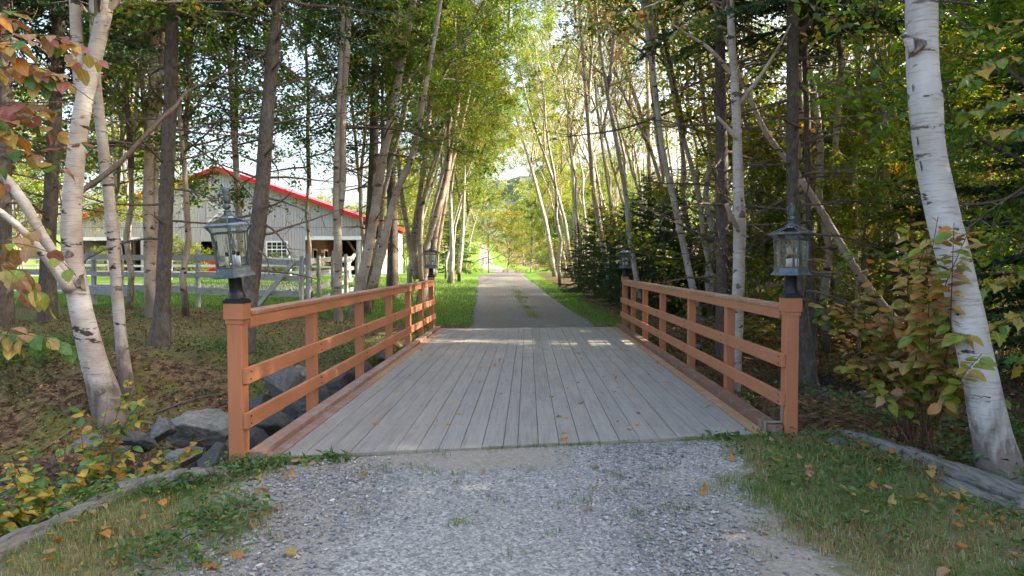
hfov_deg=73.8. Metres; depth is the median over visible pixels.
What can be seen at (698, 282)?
spruce tree
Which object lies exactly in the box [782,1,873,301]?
birch tree
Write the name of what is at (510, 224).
birch tree
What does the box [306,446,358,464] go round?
ground cover
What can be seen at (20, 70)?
overhanging bush
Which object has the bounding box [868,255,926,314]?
sapling
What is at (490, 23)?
birch tree
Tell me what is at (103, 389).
birch tree
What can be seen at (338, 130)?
birch tree
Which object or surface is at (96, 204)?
birch tree
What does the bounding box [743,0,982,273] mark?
birch tree
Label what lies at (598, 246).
spruce tree
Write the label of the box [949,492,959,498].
fallen leaf
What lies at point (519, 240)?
birch tree
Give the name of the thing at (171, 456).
boulder
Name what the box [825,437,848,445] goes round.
boulder
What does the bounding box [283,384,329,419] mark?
boulder
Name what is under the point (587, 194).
birch tree
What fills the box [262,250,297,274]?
bush
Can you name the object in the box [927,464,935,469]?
fallen leaf
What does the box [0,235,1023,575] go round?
ground
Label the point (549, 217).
birch tree
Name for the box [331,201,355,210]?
birch tree
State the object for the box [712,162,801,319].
sapling
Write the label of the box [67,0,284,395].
birch tree
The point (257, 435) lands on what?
boulder
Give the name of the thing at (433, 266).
post lantern
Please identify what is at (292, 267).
bush
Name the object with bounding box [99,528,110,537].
fallen leaf
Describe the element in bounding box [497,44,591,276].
birch tree
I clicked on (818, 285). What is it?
sapling
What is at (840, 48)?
birch tree
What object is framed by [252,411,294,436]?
boulder
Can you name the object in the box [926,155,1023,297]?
sapling
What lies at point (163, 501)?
fallen leaf
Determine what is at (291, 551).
fallen leaf
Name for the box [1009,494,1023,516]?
boulder
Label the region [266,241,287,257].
window
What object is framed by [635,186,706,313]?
spruce tree
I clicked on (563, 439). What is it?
fallen leaf
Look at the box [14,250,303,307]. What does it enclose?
paddock fence
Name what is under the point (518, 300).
grass
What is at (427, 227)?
birch tree
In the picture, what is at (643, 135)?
birch tree
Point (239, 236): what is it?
birch tree
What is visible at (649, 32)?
birch tree
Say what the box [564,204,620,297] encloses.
spruce tree
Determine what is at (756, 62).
birch tree
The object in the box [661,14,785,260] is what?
birch tree
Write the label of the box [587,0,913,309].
birch tree
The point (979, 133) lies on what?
birch tree
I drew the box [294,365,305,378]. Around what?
boulder
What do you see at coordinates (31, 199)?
birch tree
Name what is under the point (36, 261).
birch tree
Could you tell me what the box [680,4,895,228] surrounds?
birch tree
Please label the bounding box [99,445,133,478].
boulder
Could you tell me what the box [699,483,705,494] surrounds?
fallen leaf
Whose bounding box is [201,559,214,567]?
fallen leaf
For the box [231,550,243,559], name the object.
fallen leaf
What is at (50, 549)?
fallen leaf
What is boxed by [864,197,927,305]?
sapling
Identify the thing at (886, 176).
birch tree
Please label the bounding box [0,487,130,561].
log
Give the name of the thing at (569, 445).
grass
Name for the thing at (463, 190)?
birch tree
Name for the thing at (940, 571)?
fallen leaf
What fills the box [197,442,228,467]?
boulder
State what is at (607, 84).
birch tree
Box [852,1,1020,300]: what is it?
birch tree
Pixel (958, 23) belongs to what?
birch tree
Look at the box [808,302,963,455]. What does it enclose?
golden shrub
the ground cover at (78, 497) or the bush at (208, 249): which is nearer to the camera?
the ground cover at (78, 497)
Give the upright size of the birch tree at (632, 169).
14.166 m
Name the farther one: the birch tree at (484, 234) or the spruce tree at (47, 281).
the birch tree at (484, 234)
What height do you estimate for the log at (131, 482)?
0.187 m
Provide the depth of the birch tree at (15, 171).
34.02 m
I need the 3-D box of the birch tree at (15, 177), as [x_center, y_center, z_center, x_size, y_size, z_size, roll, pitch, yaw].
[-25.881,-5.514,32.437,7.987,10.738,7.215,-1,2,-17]
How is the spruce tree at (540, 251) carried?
on the ground at (26, 421)
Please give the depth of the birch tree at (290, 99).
16.12 m
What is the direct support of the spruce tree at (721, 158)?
on the ground at (26, 421)
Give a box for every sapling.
[675,176,784,352]
[686,183,816,298]
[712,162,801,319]
[712,234,817,301]
[729,263,780,313]
[732,188,786,292]
[806,177,883,315]
[815,257,902,328]
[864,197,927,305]
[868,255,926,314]
[917,201,994,332]
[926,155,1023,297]
[933,175,1015,318]
[949,18,1023,378]
[981,247,1023,346]
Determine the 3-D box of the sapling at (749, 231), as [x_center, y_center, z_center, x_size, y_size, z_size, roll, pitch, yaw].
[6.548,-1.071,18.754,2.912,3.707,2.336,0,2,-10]
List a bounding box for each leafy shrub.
[0,377,203,517]
[0,455,136,536]
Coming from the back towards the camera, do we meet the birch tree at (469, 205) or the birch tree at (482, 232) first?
the birch tree at (482, 232)
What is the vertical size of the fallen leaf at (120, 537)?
0.078 m
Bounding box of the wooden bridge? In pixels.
[223,277,802,464]
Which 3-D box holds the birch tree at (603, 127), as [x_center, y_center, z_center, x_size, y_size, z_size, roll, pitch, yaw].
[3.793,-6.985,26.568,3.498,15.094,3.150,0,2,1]
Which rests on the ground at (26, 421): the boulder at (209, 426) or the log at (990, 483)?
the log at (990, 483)
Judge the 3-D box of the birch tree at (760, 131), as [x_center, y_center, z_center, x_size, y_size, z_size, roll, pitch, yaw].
[8.753,-4.252,20.825,7.581,10.693,9.055,0,2,-10]
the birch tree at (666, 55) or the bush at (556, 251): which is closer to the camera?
the birch tree at (666, 55)
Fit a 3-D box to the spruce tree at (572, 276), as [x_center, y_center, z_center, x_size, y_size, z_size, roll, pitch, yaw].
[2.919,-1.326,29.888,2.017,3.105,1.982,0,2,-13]
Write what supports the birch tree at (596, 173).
on the ground at (26, 421)
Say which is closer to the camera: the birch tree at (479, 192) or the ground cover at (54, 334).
the ground cover at (54, 334)
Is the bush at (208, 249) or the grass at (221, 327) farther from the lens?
the bush at (208, 249)
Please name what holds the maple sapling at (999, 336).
on the ground at (26, 421)
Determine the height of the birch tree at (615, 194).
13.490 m
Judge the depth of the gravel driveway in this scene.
23.28 m
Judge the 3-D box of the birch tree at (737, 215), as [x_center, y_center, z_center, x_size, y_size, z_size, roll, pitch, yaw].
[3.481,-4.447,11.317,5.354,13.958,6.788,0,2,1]
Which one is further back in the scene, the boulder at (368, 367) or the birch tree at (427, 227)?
the birch tree at (427, 227)
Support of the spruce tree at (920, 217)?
on the ground at (26, 421)
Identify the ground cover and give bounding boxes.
[0,330,383,503]
[2,475,130,532]
[80,451,287,575]
[240,458,296,472]
[249,451,308,466]
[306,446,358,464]
[628,313,1023,437]
[702,430,745,441]
[900,420,1023,485]
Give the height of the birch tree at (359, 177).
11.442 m
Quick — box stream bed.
[0,333,880,513]
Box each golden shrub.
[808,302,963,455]
[821,215,1010,448]
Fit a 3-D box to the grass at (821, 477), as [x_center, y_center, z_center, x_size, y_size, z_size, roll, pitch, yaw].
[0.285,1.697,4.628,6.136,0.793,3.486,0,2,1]
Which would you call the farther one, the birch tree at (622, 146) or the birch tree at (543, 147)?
the birch tree at (543, 147)
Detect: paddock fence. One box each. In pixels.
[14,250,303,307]
[18,256,350,279]
[304,253,358,298]
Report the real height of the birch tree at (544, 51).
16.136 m
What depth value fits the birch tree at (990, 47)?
7.47 m
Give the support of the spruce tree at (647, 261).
on the ground at (26, 421)
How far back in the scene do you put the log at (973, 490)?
4.67 m
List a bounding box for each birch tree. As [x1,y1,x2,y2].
[0,0,265,430]
[12,58,142,231]
[12,85,96,200]
[12,87,61,268]
[12,89,82,218]
[12,91,128,219]
[12,99,102,268]
[12,128,60,217]
[12,202,60,268]
[13,1,262,318]
[13,13,68,105]
[14,2,263,309]
[18,106,173,270]
[26,4,300,206]
[27,50,194,246]
[41,9,244,284]
[51,0,357,315]
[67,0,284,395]
[88,96,220,240]
[88,195,103,207]
[140,0,369,284]
[158,0,387,297]
[199,0,499,321]
[279,0,511,316]
[295,6,438,258]
[315,183,332,202]
[317,0,540,307]
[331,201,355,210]
[352,196,366,214]
[353,146,475,270]
[357,0,563,301]
[363,143,448,256]
[369,0,545,301]
[396,158,473,272]
[397,36,534,278]
[397,165,443,246]
[399,184,445,264]
[401,25,512,281]
[402,183,463,267]
[403,0,533,214]
[404,46,528,271]
[404,79,521,283]
[419,0,523,225]
[422,193,476,270]
[423,195,485,271]
[428,181,482,266]
[445,111,526,232]
[451,143,513,273]
[456,187,524,272]
[465,217,479,248]
[475,225,489,246]
[482,209,506,247]
[484,105,577,261]
[489,203,538,272]
[490,210,520,262]
[491,178,547,266]
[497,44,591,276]
[498,202,541,264]
[500,74,577,274]
[501,0,616,261]
[502,74,585,267]
[502,152,592,271]
[503,213,538,264]
[510,2,595,281]
[513,209,548,271]
[514,168,589,262]
[516,19,620,259]
[517,3,565,286]
[526,1,676,211]
[529,5,611,282]
[531,0,663,287]
[531,0,770,315]
[535,0,678,303]
[535,0,686,305]
[535,182,584,265]
[536,185,607,268]
[542,1,662,249]
[542,28,600,290]
[544,140,638,260]
[547,0,736,324]
[547,159,614,253]
[548,30,592,278]
[559,42,610,267]
[559,164,605,264]
[562,108,656,247]
[566,0,636,288]
[568,36,631,261]
[569,0,817,293]
[575,0,802,397]
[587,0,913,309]
[591,4,682,295]
[592,4,648,289]
[595,98,637,262]
[599,24,662,257]
[601,0,1022,295]
[605,147,635,250]
[609,6,694,285]
[611,68,713,242]
[618,102,691,228]
[629,109,674,258]
[630,26,673,283]
[636,8,707,236]
[645,4,710,283]
[658,52,777,210]
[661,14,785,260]
[664,0,737,316]
[669,0,786,281]
[677,20,831,272]
[678,20,975,297]
[679,0,940,367]
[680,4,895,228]
[684,1,773,189]
[686,110,749,257]
[690,20,784,201]
[695,3,907,277]
[705,0,786,254]
[732,83,1007,371]
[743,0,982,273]
[746,45,876,280]
[750,3,1019,307]
[760,0,902,324]
[765,0,1020,292]
[765,2,905,277]
[767,2,873,299]
[779,0,1023,65]
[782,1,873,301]
[788,0,1023,264]
[790,0,1023,301]
[798,15,833,352]
[814,4,962,313]
[824,5,959,240]
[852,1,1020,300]
[854,0,904,312]
[872,14,1023,350]
[895,12,1021,244]
[899,1,1023,48]
[899,2,1023,251]
[901,0,1023,484]
[902,104,1023,377]
[950,75,1023,305]
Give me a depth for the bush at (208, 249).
41.67 m
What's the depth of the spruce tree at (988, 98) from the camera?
18.12 m
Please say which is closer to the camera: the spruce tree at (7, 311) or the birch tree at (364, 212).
the spruce tree at (7, 311)
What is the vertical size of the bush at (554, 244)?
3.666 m
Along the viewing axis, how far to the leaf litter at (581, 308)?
21.34 m
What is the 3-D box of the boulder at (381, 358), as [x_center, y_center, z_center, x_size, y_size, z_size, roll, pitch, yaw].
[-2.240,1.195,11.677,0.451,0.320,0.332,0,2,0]
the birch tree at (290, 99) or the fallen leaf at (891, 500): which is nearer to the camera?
the fallen leaf at (891, 500)
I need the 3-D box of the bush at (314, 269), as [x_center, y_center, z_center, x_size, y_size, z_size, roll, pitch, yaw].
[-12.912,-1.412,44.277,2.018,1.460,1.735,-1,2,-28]
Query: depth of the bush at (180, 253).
40.43 m
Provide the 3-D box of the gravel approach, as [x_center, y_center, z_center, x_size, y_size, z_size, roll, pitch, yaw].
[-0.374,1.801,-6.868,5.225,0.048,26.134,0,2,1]
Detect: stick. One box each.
[41,425,76,451]
[154,393,222,413]
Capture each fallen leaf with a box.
[43,548,54,553]
[52,536,63,541]
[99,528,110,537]
[112,532,121,546]
[157,498,166,506]
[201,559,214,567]
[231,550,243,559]
[255,469,261,478]
[284,547,296,555]
[560,437,567,441]
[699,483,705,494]
[806,470,813,476]
[888,493,896,504]
[926,470,935,477]
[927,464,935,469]
[936,567,950,575]
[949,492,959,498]
[953,522,964,526]
[956,503,966,511]
[957,542,967,547]
[959,486,971,495]
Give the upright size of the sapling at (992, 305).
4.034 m
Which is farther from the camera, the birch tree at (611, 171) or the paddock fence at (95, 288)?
the birch tree at (611, 171)
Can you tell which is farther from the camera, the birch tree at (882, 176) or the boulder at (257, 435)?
the birch tree at (882, 176)
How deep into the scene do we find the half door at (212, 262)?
50.53 m
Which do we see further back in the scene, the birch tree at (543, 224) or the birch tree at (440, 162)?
the birch tree at (543, 224)
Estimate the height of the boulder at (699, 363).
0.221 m
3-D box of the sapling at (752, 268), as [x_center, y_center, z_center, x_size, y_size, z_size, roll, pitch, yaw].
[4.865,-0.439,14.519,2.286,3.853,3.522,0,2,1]
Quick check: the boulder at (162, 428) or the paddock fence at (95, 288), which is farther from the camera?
the paddock fence at (95, 288)
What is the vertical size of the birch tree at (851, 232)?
6.370 m
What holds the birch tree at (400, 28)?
on the ground at (26, 421)
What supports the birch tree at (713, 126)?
on the ground at (26, 421)
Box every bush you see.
[0,10,108,363]
[85,245,126,270]
[143,233,213,270]
[172,240,212,270]
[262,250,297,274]
[274,254,298,275]
[304,257,327,271]
[537,246,551,270]
[540,235,582,271]
[540,237,566,272]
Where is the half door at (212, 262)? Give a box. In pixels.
[202,261,215,270]
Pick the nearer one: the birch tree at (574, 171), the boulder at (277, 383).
the boulder at (277, 383)
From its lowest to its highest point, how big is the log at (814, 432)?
0.045 m
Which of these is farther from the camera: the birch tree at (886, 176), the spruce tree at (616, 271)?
the spruce tree at (616, 271)
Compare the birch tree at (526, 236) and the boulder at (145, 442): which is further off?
the birch tree at (526, 236)
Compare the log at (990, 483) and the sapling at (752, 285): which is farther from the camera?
the sapling at (752, 285)
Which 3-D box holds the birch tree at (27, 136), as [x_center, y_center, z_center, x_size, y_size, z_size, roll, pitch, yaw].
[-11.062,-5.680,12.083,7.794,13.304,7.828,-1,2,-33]
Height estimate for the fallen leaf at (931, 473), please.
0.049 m
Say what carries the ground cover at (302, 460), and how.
on the gravel approach
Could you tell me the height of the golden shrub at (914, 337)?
2.008 m
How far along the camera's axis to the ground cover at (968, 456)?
5.60 m
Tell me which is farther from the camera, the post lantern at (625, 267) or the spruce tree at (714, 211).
the spruce tree at (714, 211)
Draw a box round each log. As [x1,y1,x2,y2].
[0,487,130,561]
[116,464,236,492]
[795,430,844,435]
[843,430,1023,500]
[850,443,1011,510]
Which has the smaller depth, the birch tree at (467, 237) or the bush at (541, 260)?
the bush at (541, 260)
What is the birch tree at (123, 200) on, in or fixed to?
on the ground at (26, 421)
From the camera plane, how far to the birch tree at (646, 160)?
46.87 m
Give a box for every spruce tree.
[0,0,132,326]
[0,0,196,321]
[14,0,317,345]
[169,0,388,353]
[273,1,457,298]
[290,0,442,313]
[438,192,477,273]
[534,238,542,263]
[540,205,571,271]
[553,222,595,291]
[560,211,583,272]
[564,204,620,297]
[581,213,630,299]
[583,204,618,286]
[594,203,655,303]
[597,191,658,291]
[603,172,687,309]
[628,0,830,360]
[628,185,696,295]
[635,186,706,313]
[664,0,905,396]
[666,221,715,315]
[683,202,749,307]
[695,0,916,364]
[844,74,1023,380]
[897,2,1022,215]
[918,21,1023,374]
[949,100,1023,376]
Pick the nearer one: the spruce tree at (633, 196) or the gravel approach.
the gravel approach
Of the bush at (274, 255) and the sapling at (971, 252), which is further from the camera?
the bush at (274, 255)
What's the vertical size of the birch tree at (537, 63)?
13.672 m
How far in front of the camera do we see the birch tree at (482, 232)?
359.71 m
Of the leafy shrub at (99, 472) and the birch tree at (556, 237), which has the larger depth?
the birch tree at (556, 237)
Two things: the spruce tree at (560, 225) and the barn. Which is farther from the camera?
the spruce tree at (560, 225)
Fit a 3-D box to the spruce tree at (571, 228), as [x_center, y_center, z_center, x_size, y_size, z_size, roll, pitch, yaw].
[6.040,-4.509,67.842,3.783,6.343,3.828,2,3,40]
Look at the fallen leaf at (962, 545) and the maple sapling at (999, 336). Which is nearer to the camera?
the fallen leaf at (962, 545)
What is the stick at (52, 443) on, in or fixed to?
on the ground at (26, 421)
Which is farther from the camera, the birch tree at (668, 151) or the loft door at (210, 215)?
the loft door at (210, 215)
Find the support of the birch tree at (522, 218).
on the ground at (26, 421)
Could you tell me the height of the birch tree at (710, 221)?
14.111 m
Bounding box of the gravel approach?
[67,439,909,575]
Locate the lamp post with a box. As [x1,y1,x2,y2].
[457,262,460,281]
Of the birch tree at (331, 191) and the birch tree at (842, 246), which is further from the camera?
the birch tree at (331, 191)
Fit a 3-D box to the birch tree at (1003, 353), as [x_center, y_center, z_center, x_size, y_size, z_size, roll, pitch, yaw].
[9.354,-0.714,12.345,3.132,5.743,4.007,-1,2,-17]
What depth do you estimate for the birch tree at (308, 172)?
22.52 m
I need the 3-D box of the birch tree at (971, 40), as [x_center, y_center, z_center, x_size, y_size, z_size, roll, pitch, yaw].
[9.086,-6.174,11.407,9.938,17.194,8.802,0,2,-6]
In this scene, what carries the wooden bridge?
on the ground at (26, 421)
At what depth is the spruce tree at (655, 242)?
24.78 m
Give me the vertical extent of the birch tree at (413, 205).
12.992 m
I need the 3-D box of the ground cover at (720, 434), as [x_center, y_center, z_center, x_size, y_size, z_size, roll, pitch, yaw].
[1.868,1.314,6.035,0.402,0.133,0.241,0,2,1]
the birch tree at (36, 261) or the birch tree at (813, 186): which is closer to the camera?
the birch tree at (813, 186)
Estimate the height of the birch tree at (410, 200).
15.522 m
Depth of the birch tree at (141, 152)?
21.91 m
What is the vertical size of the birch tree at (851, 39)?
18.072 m
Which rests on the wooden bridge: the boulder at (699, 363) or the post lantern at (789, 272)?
the post lantern at (789, 272)
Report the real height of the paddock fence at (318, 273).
1.960 m
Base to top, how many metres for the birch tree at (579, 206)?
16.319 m
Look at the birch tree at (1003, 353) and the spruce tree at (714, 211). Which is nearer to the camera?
the birch tree at (1003, 353)
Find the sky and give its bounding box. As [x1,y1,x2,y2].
[12,0,983,235]
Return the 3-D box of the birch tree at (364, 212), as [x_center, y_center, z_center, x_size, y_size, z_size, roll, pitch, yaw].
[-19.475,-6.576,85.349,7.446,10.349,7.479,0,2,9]
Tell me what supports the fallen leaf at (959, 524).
on the ground at (26, 421)
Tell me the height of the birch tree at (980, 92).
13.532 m
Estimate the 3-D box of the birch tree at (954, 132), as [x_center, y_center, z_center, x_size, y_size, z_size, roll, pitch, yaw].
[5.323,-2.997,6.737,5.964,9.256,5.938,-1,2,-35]
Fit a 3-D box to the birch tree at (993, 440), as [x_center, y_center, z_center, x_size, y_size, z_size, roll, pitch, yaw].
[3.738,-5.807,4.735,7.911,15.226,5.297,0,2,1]
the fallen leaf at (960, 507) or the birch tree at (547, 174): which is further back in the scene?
the birch tree at (547, 174)
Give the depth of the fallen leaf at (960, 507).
4.17 m
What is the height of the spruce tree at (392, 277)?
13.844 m
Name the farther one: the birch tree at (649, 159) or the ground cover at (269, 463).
the birch tree at (649, 159)
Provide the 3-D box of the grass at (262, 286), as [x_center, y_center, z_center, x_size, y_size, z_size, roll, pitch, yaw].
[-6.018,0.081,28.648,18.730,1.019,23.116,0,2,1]
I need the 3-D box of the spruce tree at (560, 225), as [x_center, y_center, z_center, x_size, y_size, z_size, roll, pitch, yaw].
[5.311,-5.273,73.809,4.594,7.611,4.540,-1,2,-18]
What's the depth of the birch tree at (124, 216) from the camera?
38.08 m
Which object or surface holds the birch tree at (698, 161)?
on the ground at (26, 421)
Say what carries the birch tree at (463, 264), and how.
on the ground at (26, 421)
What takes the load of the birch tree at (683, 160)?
on the ground at (26, 421)
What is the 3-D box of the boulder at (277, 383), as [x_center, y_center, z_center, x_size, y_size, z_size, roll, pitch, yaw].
[-2.947,1.198,8.755,0.375,0.473,0.509,1,2,34]
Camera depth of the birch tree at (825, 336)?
15.28 m
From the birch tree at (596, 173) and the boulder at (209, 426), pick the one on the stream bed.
the boulder at (209, 426)
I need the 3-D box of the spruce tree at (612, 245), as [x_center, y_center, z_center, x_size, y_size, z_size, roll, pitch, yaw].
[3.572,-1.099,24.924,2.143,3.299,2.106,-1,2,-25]
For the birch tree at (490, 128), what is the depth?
27.78 m
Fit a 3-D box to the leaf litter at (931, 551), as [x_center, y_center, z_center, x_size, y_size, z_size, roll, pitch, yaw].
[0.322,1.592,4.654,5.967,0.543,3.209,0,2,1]
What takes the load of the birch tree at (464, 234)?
on the ground at (26, 421)
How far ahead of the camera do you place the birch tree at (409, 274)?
24.10 m
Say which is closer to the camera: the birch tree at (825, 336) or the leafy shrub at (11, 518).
the leafy shrub at (11, 518)
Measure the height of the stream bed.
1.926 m
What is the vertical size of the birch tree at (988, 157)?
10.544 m
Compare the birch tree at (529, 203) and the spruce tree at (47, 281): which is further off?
the birch tree at (529, 203)
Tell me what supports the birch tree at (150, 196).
on the ground at (26, 421)
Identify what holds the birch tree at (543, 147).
on the ground at (26, 421)
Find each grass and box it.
[0,304,438,469]
[0,428,1023,575]
[14,275,630,325]
[237,431,789,561]
[508,286,551,320]
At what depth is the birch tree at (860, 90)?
18.59 m
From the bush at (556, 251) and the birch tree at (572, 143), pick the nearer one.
the birch tree at (572, 143)
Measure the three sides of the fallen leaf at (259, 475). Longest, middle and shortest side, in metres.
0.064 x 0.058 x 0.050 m
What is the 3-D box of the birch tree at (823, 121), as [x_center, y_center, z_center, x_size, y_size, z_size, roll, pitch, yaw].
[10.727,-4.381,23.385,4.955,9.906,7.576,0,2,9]
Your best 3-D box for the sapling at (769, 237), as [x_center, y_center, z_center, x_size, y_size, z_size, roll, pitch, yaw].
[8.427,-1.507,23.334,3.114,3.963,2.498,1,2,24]
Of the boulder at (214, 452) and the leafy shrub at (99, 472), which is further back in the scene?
the boulder at (214, 452)
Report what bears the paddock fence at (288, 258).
on the ground at (26, 421)
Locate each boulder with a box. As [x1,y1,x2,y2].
[72,434,103,454]
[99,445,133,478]
[117,430,156,453]
[149,416,176,442]
[164,446,203,467]
[166,408,228,447]
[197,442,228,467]
[249,393,273,409]
[249,427,268,449]
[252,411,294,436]
[263,365,302,396]
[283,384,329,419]
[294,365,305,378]
[326,369,354,395]
[351,361,373,373]
[375,349,393,361]
[695,358,707,366]
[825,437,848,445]
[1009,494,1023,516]
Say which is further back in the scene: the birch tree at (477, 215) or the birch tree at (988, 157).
the birch tree at (477, 215)
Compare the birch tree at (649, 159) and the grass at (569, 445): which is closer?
the grass at (569, 445)
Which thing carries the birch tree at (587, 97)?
on the ground at (26, 421)
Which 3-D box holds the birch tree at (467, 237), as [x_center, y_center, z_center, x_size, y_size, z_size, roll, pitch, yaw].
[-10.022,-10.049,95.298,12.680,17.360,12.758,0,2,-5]
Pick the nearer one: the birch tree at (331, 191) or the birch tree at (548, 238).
the birch tree at (548, 238)
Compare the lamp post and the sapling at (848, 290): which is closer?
the sapling at (848, 290)
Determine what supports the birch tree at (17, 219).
on the ground at (26, 421)
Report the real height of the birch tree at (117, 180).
11.306 m
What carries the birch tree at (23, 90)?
on the ground at (26, 421)
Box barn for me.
[82,166,404,274]
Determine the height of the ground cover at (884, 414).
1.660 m
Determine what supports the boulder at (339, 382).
on the stream bed
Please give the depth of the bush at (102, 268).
44.51 m
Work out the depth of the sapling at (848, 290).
16.16 m
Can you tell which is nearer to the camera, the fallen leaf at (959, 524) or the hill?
the fallen leaf at (959, 524)
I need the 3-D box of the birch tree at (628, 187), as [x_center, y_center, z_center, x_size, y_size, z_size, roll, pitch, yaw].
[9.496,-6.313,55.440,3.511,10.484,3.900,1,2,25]
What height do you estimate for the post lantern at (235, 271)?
0.891 m
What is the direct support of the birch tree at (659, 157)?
on the ground at (26, 421)
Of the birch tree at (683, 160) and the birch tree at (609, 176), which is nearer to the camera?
the birch tree at (683, 160)
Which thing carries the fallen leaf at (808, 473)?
on the ground at (26, 421)
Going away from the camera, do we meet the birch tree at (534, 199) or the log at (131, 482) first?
the log at (131, 482)
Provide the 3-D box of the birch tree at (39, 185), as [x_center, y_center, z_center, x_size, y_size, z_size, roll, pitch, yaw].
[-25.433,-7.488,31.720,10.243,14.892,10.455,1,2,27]
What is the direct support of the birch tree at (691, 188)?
on the ground at (26, 421)
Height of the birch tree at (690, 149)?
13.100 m
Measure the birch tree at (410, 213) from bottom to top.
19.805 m
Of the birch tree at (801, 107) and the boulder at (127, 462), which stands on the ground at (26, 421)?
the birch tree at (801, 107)
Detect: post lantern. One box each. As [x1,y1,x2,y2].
[203,187,254,303]
[423,240,440,276]
[617,241,632,276]
[768,202,815,297]
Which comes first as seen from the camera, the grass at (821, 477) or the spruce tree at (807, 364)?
the grass at (821, 477)
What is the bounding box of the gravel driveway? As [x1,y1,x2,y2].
[469,244,593,327]
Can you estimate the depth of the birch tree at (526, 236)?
159.58 m
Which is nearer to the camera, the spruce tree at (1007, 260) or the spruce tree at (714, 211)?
the spruce tree at (1007, 260)
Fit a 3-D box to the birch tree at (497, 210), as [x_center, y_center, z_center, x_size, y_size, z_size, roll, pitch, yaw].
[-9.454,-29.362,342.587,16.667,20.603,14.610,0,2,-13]
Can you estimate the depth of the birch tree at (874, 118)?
16.65 m
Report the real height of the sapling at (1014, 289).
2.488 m
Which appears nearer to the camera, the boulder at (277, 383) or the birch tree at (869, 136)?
the boulder at (277, 383)
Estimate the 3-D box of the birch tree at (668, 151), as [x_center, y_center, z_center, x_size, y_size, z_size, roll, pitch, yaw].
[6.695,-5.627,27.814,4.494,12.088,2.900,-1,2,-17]
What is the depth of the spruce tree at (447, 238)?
55.85 m
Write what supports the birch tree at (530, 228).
on the ground at (26, 421)
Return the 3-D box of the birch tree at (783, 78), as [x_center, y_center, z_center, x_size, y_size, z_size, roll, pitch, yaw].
[8.688,-4.023,19.677,5.518,9.799,6.770,-2,3,-39]
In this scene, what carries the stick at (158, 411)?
on the ground at (26, 421)
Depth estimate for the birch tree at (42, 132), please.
36.09 m
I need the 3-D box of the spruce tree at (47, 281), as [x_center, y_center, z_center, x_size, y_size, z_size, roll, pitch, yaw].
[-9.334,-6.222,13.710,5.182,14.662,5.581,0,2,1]
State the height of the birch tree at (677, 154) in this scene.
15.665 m
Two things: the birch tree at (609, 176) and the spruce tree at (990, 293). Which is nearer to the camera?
the spruce tree at (990, 293)
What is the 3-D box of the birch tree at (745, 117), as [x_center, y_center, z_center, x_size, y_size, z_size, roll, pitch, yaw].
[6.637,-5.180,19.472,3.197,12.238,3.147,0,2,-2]
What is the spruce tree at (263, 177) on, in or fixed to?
on the ground at (26, 421)
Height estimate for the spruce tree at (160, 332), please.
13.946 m
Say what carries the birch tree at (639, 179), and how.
on the ground at (26, 421)
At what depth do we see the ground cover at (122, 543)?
4.06 m
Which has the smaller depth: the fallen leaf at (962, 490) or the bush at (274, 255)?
the fallen leaf at (962, 490)
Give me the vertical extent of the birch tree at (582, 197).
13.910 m
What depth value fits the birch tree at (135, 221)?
41.66 m
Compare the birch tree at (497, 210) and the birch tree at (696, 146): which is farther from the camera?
the birch tree at (497, 210)
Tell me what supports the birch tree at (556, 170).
on the ground at (26, 421)
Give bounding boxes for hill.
[398,169,816,241]
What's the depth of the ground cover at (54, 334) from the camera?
10.86 m
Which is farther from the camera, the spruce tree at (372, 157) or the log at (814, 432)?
the spruce tree at (372, 157)
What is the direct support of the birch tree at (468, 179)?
on the ground at (26, 421)
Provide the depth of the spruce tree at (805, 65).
14.74 m
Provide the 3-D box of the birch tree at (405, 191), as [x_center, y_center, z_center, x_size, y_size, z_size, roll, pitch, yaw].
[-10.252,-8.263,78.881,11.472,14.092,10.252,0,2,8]
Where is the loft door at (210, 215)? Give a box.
[206,199,235,222]
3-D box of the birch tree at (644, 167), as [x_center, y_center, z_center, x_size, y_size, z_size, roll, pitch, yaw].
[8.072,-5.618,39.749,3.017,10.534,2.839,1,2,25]
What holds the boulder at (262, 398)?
on the stream bed
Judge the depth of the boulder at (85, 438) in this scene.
7.53 m
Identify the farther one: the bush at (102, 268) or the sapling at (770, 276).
the bush at (102, 268)
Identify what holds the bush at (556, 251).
on the ground at (26, 421)
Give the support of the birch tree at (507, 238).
on the ground at (26, 421)
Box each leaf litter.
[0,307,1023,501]
[51,435,1023,575]
[300,279,767,326]
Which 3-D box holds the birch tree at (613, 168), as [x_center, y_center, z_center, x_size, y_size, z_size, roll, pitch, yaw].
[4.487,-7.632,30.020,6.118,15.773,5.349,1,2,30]
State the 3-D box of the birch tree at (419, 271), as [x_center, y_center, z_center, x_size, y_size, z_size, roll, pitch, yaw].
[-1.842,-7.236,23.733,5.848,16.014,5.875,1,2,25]
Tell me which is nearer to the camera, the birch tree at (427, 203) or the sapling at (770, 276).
the sapling at (770, 276)
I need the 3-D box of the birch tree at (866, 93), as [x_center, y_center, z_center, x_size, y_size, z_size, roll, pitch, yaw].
[9.658,-4.129,18.186,8.210,11.285,8.246,2,3,41]
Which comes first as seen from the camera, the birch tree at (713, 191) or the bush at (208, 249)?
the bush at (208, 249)
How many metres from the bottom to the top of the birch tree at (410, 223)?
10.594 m
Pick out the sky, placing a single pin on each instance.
(350, 197)

